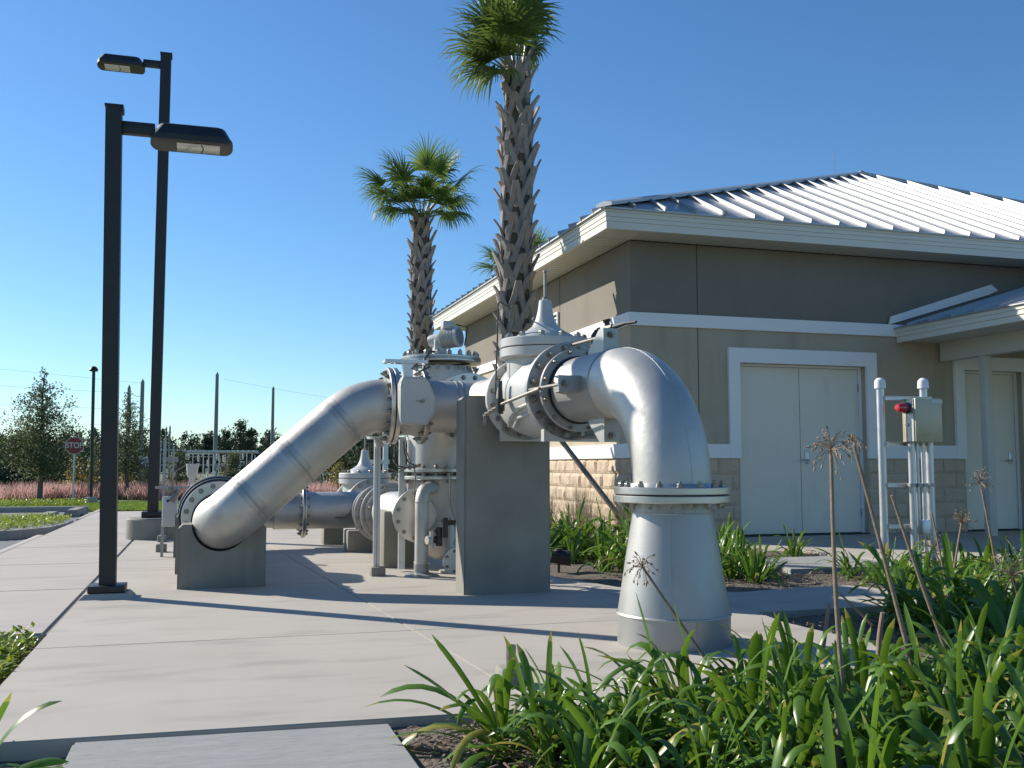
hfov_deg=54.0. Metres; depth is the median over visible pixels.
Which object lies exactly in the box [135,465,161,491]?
shrub
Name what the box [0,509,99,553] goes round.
kerb
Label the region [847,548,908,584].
lily clump
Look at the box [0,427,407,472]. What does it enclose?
pine wood
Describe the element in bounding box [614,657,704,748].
lily clump
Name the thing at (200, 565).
pipe saddle
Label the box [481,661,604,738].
lily clump
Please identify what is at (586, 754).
lily clump
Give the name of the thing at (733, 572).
lily clump
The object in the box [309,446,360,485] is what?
oak tree
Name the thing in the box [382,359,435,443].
butterfly valve
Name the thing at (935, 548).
dried flower stalk
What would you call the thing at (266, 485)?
sloping pipe
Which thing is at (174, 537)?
pipe saddle
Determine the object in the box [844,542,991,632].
lily clump
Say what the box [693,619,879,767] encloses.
lily clump
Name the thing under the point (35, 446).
oak tree
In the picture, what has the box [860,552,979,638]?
lily clump
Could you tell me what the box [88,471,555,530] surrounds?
ground
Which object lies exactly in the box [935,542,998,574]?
lily clump
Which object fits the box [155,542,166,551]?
concrete footing
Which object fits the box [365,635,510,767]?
lily clump
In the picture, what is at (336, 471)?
shrub
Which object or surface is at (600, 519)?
lily clump
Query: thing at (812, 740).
lily clump
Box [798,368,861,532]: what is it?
door
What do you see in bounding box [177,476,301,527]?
pipe
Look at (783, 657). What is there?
lily clump
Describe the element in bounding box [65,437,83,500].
stop sign
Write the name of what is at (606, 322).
bonnet fittings
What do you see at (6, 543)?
parking asphalt
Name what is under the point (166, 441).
utility pole
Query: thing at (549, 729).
lily clump
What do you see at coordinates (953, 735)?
lily clump
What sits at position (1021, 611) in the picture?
lily clump
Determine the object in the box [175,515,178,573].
pipe saddle
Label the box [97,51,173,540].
street lamp
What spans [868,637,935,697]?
lily clump
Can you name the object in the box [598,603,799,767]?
lily clump
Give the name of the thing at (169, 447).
utility pole
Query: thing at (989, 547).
lily clump
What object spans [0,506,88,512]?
kerb
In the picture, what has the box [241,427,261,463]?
pine tree
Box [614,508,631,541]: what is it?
lily clump
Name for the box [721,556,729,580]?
lily clump
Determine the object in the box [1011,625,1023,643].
lily clump
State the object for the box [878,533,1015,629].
lily clump
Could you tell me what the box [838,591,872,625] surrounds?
dried flower stalk
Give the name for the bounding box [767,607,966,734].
lily clump
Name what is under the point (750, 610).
concrete apron
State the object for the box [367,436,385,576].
pipe stand
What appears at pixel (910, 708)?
lily clump
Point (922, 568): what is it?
lily clump
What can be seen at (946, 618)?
lily clump
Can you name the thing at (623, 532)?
lily clump
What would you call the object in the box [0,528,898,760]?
concrete pad
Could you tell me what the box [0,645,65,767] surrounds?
soil bed
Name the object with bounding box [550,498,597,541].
lily clump
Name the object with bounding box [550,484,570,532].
ornamental grass
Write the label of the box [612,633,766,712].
lily clump
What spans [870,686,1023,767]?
lily clump
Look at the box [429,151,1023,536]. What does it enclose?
pump building
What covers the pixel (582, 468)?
brace
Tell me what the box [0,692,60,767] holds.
lily clump
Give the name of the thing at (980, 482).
dried flower stalk
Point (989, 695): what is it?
lily clump
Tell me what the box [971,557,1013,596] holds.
lily clump
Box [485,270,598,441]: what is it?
control valve
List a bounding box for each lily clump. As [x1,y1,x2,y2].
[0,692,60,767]
[16,758,68,767]
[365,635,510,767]
[443,631,642,767]
[453,657,582,759]
[471,709,611,767]
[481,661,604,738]
[491,688,666,767]
[497,631,694,767]
[507,649,670,756]
[531,669,727,767]
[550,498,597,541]
[550,503,586,541]
[550,517,579,558]
[550,518,595,549]
[550,518,607,555]
[550,526,612,564]
[554,594,736,748]
[555,508,615,559]
[556,498,616,549]
[562,522,624,574]
[566,673,678,722]
[577,527,608,562]
[580,510,628,576]
[581,517,630,542]
[586,517,625,555]
[588,530,627,572]
[593,530,627,569]
[595,679,705,767]
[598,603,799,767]
[605,531,625,554]
[611,518,630,539]
[612,508,630,547]
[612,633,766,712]
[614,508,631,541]
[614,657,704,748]
[640,633,827,767]
[665,700,774,767]
[678,612,845,759]
[679,713,786,767]
[685,701,820,767]
[690,732,782,767]
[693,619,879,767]
[699,700,822,767]
[703,633,845,722]
[716,513,751,553]
[717,521,752,554]
[718,523,766,580]
[718,524,757,550]
[718,611,869,730]
[721,522,739,546]
[721,530,743,578]
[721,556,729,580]
[722,525,783,576]
[723,534,787,580]
[723,535,793,586]
[727,609,836,710]
[736,675,934,767]
[746,664,882,734]
[753,675,906,767]
[765,652,986,767]
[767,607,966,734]
[773,517,822,556]
[794,681,1023,766]
[799,614,910,715]
[802,718,972,767]
[810,531,875,581]
[812,694,835,767]
[816,640,951,735]
[829,602,1017,716]
[843,674,1014,767]
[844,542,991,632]
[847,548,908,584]
[848,541,961,624]
[853,622,1023,751]
[857,537,920,578]
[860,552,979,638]
[860,710,999,767]
[862,666,1012,760]
[863,539,931,581]
[868,582,1023,712]
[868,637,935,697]
[869,640,1011,702]
[870,576,1015,648]
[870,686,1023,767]
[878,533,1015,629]
[894,552,934,579]
[897,626,976,700]
[898,549,959,587]
[907,573,1023,654]
[907,599,1023,712]
[909,656,1023,767]
[913,532,1018,616]
[917,557,973,587]
[917,619,1023,744]
[917,672,1020,754]
[918,542,981,581]
[919,535,977,581]
[924,580,1015,650]
[931,629,1022,668]
[933,602,1015,689]
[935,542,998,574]
[937,556,994,596]
[938,634,1023,713]
[945,584,1010,642]
[953,545,1022,585]
[958,535,1021,566]
[959,707,1023,767]
[960,547,1018,617]
[960,560,1020,607]
[962,641,1017,699]
[970,533,1022,578]
[971,529,1023,595]
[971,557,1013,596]
[978,548,1021,570]
[984,609,1023,655]
[990,571,1022,599]
[994,537,1023,600]
[1001,671,1023,739]
[1006,535,1022,569]
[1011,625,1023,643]
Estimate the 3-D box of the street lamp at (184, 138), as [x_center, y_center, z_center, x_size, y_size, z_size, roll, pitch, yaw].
[-2.511,-0.253,7.171,0.935,3.472,0.340,1,-5,-17]
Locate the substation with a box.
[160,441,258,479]
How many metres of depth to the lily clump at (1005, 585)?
6.44 m
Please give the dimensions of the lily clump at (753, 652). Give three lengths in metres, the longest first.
0.690 x 0.653 x 0.559 m
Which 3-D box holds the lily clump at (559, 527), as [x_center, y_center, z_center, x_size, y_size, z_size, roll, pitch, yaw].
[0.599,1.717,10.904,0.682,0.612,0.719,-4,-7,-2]
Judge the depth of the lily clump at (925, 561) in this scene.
7.67 m
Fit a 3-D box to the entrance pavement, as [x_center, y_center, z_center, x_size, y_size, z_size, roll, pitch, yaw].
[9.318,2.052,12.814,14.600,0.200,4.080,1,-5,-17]
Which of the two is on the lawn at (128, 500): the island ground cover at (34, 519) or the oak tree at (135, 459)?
the oak tree at (135, 459)
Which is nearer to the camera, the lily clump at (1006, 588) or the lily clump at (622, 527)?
the lily clump at (1006, 588)
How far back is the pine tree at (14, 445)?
191.82 m
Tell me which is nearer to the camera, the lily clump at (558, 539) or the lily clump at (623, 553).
the lily clump at (623, 553)
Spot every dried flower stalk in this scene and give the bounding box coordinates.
[624,551,717,675]
[805,425,858,693]
[822,603,830,647]
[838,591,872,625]
[844,434,911,664]
[876,612,884,659]
[891,495,946,650]
[916,530,943,561]
[931,512,950,603]
[953,509,977,568]
[965,466,1000,583]
[984,547,1023,601]
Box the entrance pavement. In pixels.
[739,531,1023,566]
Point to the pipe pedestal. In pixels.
(502, 517)
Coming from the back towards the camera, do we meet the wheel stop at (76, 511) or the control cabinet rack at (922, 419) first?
the wheel stop at (76, 511)
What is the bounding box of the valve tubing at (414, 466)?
[391,441,420,469]
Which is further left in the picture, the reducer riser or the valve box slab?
the reducer riser
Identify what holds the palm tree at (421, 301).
on the ground at (210, 475)
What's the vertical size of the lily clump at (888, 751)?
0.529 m
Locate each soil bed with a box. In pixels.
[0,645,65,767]
[392,545,1023,767]
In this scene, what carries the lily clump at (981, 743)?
on the soil bed at (420, 755)
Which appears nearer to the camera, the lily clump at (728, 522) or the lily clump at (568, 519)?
the lily clump at (728, 522)
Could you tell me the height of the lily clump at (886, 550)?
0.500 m
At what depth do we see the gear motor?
8.70 m
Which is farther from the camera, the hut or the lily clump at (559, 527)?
the hut
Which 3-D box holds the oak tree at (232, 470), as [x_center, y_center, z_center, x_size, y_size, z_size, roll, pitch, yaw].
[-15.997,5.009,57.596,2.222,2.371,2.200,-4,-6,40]
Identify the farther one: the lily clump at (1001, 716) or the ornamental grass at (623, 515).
the ornamental grass at (623, 515)
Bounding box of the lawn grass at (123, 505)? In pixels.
[0,501,179,510]
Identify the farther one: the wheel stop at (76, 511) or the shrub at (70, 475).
the shrub at (70, 475)
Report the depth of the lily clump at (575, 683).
3.57 m
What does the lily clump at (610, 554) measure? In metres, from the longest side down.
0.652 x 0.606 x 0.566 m
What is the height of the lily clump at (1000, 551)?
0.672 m
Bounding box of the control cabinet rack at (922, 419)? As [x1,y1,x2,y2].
[874,378,942,567]
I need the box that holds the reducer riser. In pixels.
[614,494,731,652]
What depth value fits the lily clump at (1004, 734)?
2.77 m
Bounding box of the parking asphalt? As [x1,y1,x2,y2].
[0,512,78,549]
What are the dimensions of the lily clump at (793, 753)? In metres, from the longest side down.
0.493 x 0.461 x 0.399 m
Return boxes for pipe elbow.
[528,328,730,494]
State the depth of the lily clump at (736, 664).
3.72 m
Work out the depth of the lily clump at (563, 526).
10.55 m
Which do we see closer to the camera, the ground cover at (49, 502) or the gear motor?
the gear motor
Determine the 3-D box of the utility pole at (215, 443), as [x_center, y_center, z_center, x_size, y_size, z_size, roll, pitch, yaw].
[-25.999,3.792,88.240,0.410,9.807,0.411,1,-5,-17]
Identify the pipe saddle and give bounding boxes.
[173,513,176,556]
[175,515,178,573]
[177,523,265,589]
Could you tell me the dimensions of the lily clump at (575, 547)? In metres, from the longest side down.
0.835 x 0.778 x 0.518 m
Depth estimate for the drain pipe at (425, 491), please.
8.23 m
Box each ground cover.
[0,497,87,506]
[0,512,71,530]
[0,621,39,683]
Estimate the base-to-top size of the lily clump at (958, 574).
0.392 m
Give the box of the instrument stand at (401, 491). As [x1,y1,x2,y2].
[388,437,415,568]
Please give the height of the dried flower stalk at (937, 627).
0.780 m
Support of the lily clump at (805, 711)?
on the soil bed at (420, 755)
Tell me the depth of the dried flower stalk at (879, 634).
4.20 m
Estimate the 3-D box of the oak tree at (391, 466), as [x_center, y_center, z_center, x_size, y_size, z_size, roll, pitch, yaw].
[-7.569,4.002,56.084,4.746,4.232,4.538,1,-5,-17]
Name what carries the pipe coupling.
attached to the cross pipe at (318, 510)
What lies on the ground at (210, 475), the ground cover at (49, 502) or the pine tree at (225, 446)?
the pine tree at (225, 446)
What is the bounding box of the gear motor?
[423,321,467,367]
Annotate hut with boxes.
[130,455,148,482]
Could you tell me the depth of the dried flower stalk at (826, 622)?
4.89 m
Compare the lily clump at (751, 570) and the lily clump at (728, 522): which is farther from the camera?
the lily clump at (728, 522)
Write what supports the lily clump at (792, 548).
on the soil bed at (420, 755)
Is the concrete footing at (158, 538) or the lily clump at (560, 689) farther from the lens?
the concrete footing at (158, 538)
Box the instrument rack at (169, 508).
[155,440,190,556]
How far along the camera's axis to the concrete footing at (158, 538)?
11.95 m
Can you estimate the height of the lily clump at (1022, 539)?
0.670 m
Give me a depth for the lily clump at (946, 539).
6.38 m
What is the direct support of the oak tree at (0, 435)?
on the lawn at (128, 500)
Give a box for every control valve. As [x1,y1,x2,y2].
[337,437,390,528]
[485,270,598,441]
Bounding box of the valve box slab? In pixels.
[765,556,907,573]
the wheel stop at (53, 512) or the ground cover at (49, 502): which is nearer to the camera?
the wheel stop at (53, 512)
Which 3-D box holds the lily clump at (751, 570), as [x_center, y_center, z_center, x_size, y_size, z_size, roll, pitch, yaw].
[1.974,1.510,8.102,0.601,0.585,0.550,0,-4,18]
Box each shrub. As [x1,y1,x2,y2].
[59,455,89,489]
[78,459,99,490]
[118,460,138,489]
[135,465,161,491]
[310,472,397,488]
[324,459,349,489]
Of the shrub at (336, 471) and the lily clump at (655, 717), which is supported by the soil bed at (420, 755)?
the lily clump at (655, 717)
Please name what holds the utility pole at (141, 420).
on the ground at (210, 475)
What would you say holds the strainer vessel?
on the concrete pad
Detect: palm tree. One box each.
[352,131,486,448]
[437,0,566,369]
[466,222,553,276]
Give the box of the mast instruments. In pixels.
[355,437,389,471]
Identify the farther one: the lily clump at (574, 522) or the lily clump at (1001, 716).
the lily clump at (574, 522)
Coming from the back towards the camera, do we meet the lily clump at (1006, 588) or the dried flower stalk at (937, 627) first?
the lily clump at (1006, 588)
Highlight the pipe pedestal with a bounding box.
[456,395,549,594]
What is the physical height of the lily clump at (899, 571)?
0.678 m
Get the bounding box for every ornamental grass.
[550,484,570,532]
[552,479,615,538]
[553,479,621,540]
[593,476,631,534]
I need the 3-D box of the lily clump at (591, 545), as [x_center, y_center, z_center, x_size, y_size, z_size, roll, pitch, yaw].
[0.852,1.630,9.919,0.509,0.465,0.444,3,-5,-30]
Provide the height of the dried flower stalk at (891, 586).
1.051 m
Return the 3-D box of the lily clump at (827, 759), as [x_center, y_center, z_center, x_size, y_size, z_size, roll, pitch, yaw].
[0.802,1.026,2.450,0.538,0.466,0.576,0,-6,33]
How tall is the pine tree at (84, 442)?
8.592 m
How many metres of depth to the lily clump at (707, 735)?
2.97 m
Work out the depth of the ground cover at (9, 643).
4.99 m
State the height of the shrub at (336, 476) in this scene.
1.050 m
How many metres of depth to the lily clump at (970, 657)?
3.86 m
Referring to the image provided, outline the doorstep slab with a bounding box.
[62,724,419,767]
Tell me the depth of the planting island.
14.21 m
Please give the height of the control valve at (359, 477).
1.181 m
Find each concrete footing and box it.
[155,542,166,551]
[157,535,165,541]
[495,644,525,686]
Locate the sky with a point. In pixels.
(276, 274)
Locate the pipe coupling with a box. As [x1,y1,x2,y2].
[352,483,406,540]
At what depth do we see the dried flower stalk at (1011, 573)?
5.72 m
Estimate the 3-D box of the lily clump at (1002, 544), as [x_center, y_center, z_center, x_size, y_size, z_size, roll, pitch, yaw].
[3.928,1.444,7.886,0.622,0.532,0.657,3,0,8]
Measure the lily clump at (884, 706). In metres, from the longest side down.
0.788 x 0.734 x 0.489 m
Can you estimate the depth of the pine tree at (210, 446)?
202.24 m
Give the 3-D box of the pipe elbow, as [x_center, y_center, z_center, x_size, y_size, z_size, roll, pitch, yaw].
[0.638,0.130,5.699,0.695,0.952,1.588,1,-5,-17]
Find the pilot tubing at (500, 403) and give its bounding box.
[481,301,540,424]
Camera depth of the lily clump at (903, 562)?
8.11 m
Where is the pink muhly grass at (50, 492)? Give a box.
[0,478,406,500]
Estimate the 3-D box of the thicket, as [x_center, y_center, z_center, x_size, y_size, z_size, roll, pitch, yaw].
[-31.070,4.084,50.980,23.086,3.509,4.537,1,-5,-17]
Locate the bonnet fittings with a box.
[591,318,636,344]
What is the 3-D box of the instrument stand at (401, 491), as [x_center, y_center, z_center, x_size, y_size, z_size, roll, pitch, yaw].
[-0.896,1.008,8.468,0.206,1.130,0.538,0,-5,5]
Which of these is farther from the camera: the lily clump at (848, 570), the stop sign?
the stop sign
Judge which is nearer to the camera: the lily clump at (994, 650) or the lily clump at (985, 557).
the lily clump at (994, 650)
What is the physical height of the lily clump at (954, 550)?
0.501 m
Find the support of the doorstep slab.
on the soil bed at (420, 755)
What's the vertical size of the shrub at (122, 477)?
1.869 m
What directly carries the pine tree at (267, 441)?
on the ground at (210, 475)
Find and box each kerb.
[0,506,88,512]
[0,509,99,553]
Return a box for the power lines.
[0,369,321,425]
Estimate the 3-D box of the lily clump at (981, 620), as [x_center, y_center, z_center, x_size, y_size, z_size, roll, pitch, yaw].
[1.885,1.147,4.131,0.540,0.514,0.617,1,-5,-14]
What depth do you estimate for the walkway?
8.53 m
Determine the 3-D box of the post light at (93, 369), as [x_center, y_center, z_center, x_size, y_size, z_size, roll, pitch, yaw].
[-14.644,1.815,35.121,0.435,4.900,0.435,1,-5,-17]
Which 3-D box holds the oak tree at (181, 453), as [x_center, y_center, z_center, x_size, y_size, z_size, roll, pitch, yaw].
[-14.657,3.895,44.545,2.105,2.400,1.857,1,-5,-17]
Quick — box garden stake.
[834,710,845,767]
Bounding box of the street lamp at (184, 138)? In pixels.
[78,103,232,600]
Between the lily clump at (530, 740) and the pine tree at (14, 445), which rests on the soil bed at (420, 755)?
the lily clump at (530, 740)
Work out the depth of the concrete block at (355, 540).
10.52 m
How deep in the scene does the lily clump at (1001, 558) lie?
8.16 m
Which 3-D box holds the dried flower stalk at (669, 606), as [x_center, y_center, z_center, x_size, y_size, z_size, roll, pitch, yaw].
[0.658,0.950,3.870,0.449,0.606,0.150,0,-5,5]
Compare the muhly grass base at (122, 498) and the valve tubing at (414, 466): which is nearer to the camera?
the valve tubing at (414, 466)
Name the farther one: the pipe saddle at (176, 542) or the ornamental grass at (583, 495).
the ornamental grass at (583, 495)
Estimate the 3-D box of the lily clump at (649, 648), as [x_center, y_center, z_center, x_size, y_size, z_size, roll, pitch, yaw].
[0.465,1.058,3.546,0.660,0.621,0.895,-5,-7,7]
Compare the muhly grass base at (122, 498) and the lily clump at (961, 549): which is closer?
the lily clump at (961, 549)
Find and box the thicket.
[0,435,139,488]
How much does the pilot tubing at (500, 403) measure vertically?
0.835 m
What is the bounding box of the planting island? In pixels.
[0,519,73,539]
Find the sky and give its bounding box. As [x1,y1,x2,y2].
[0,0,1023,460]
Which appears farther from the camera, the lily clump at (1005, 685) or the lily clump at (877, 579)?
the lily clump at (877, 579)
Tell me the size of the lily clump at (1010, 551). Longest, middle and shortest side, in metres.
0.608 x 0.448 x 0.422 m
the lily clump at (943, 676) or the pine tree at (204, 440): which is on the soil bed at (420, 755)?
the lily clump at (943, 676)
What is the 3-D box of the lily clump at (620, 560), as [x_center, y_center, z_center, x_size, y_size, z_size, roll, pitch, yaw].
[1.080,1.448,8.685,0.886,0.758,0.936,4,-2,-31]
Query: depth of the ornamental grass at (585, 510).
11.81 m
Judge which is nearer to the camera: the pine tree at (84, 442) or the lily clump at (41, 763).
the lily clump at (41, 763)
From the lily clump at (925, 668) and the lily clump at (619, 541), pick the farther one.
the lily clump at (619, 541)
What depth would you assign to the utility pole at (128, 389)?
69.35 m
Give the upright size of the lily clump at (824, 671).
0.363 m
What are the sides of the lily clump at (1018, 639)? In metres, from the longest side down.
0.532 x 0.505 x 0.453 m
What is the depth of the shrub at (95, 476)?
42.90 m
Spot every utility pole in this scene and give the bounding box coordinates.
[126,385,130,444]
[138,379,144,454]
[165,426,166,476]
[167,426,170,476]
[212,372,218,475]
[270,386,274,445]
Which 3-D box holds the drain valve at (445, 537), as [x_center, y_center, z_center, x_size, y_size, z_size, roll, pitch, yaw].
[-0.415,1.153,8.256,0.576,0.795,0.301,-1,-5,6]
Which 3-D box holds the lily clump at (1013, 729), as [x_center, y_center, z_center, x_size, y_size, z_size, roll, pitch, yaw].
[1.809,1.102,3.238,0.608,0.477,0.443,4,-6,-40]
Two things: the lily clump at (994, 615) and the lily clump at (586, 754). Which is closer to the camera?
the lily clump at (586, 754)
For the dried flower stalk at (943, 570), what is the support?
on the soil bed at (420, 755)
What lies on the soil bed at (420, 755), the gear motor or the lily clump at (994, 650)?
the lily clump at (994, 650)
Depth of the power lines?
68.54 m
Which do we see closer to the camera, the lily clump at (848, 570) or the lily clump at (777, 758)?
the lily clump at (777, 758)
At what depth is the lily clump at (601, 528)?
10.22 m
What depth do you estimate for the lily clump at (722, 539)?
8.94 m
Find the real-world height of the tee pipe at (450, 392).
0.606 m
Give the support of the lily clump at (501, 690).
on the soil bed at (420, 755)
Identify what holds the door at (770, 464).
in the pump building
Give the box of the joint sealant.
[45,541,132,635]
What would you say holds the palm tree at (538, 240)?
on the lawn at (128, 500)
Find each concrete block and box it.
[321,528,342,544]
[344,529,372,552]
[380,510,413,567]
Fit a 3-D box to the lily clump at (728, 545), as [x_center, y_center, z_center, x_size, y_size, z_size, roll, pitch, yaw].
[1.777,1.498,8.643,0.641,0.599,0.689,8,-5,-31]
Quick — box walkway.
[0,511,141,644]
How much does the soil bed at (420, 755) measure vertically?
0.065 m
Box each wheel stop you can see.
[37,511,59,518]
[64,507,87,516]
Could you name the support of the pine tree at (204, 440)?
on the ground at (210, 475)
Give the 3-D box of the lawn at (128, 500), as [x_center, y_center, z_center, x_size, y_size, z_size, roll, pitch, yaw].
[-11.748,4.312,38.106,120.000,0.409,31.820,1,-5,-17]
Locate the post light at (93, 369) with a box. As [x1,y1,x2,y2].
[84,366,97,502]
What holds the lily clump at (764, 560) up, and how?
on the soil bed at (420, 755)
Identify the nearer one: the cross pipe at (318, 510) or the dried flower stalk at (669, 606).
the dried flower stalk at (669, 606)
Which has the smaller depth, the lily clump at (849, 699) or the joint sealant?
the lily clump at (849, 699)
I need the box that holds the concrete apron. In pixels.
[557,577,916,684]
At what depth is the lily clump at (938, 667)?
3.85 m
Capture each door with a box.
[740,366,801,534]
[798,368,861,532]
[965,374,1018,529]
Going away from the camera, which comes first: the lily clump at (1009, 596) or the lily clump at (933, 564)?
the lily clump at (1009, 596)
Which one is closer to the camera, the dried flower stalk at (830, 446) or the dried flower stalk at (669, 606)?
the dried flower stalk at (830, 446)
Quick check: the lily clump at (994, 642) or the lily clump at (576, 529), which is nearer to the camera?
the lily clump at (994, 642)
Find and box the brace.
[560,442,624,519]
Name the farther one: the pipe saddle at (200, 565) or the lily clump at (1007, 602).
the pipe saddle at (200, 565)
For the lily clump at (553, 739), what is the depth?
3.18 m
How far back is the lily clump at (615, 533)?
11.20 m
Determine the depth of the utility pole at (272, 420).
109.10 m
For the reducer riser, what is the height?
0.778 m
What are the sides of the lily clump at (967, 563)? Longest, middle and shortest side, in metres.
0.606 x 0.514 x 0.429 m
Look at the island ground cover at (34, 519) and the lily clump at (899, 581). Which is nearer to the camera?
the lily clump at (899, 581)
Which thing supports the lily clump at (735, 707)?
on the soil bed at (420, 755)
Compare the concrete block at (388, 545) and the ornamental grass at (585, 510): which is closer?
the concrete block at (388, 545)
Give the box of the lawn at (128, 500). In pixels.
[4,494,180,510]
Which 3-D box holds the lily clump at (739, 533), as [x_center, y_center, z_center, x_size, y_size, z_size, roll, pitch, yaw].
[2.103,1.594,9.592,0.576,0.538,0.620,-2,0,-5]
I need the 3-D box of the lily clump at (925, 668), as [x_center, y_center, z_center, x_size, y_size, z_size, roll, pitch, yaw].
[1.474,1.120,3.657,0.652,0.590,0.652,-2,-5,18]
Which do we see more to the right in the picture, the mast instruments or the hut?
the mast instruments
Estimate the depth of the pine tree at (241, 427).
204.18 m
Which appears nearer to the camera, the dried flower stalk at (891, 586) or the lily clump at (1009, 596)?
the dried flower stalk at (891, 586)
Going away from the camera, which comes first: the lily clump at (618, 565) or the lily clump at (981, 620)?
the lily clump at (981, 620)
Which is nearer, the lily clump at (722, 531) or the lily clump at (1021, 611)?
the lily clump at (1021, 611)
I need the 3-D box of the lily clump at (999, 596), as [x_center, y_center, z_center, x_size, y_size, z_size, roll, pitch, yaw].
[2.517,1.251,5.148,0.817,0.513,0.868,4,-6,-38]
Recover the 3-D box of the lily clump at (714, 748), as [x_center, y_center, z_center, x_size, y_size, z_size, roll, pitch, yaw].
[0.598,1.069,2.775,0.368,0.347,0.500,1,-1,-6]
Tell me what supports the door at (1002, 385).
in the pump building
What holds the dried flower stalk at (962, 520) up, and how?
on the soil bed at (420, 755)
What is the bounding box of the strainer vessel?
[393,348,480,572]
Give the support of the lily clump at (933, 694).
on the soil bed at (420, 755)
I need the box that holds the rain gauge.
[186,464,198,485]
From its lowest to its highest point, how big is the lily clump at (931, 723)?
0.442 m
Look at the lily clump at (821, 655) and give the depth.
3.88 m
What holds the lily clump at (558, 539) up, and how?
on the soil bed at (420, 755)
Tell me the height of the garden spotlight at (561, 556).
0.215 m
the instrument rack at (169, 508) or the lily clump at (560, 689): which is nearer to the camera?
the lily clump at (560, 689)
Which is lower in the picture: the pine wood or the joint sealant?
the joint sealant
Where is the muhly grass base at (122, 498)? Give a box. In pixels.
[1,491,313,500]
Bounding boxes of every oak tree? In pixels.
[0,366,97,500]
[0,410,13,468]
[75,389,169,499]
[160,446,203,485]
[215,451,246,477]
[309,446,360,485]
[334,432,406,483]
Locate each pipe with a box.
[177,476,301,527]
[192,367,396,549]
[273,486,360,537]
[403,481,438,577]
[421,368,489,443]
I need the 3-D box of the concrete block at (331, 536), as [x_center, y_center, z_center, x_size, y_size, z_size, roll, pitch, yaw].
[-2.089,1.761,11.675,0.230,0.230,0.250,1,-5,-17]
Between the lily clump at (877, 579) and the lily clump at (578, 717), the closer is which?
the lily clump at (578, 717)
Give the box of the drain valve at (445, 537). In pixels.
[425,476,455,573]
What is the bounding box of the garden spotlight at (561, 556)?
[551,548,571,572]
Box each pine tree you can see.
[5,433,24,459]
[67,429,88,462]
[195,433,211,472]
[199,430,219,472]
[217,427,232,462]
[227,418,248,467]
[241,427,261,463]
[262,428,279,452]
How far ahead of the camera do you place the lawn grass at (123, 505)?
27.00 m
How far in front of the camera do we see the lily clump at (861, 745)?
2.81 m
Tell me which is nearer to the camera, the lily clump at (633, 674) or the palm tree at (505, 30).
the lily clump at (633, 674)
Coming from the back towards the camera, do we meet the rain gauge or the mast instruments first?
the mast instruments
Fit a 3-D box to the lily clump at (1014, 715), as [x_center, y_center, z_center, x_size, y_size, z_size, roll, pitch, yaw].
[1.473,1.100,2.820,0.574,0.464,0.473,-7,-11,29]
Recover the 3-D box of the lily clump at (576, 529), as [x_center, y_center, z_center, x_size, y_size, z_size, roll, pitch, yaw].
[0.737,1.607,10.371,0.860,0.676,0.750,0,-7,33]
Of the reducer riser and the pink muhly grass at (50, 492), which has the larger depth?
the pink muhly grass at (50, 492)
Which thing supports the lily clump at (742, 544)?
on the soil bed at (420, 755)
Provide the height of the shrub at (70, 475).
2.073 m
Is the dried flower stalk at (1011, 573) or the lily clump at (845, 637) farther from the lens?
the dried flower stalk at (1011, 573)

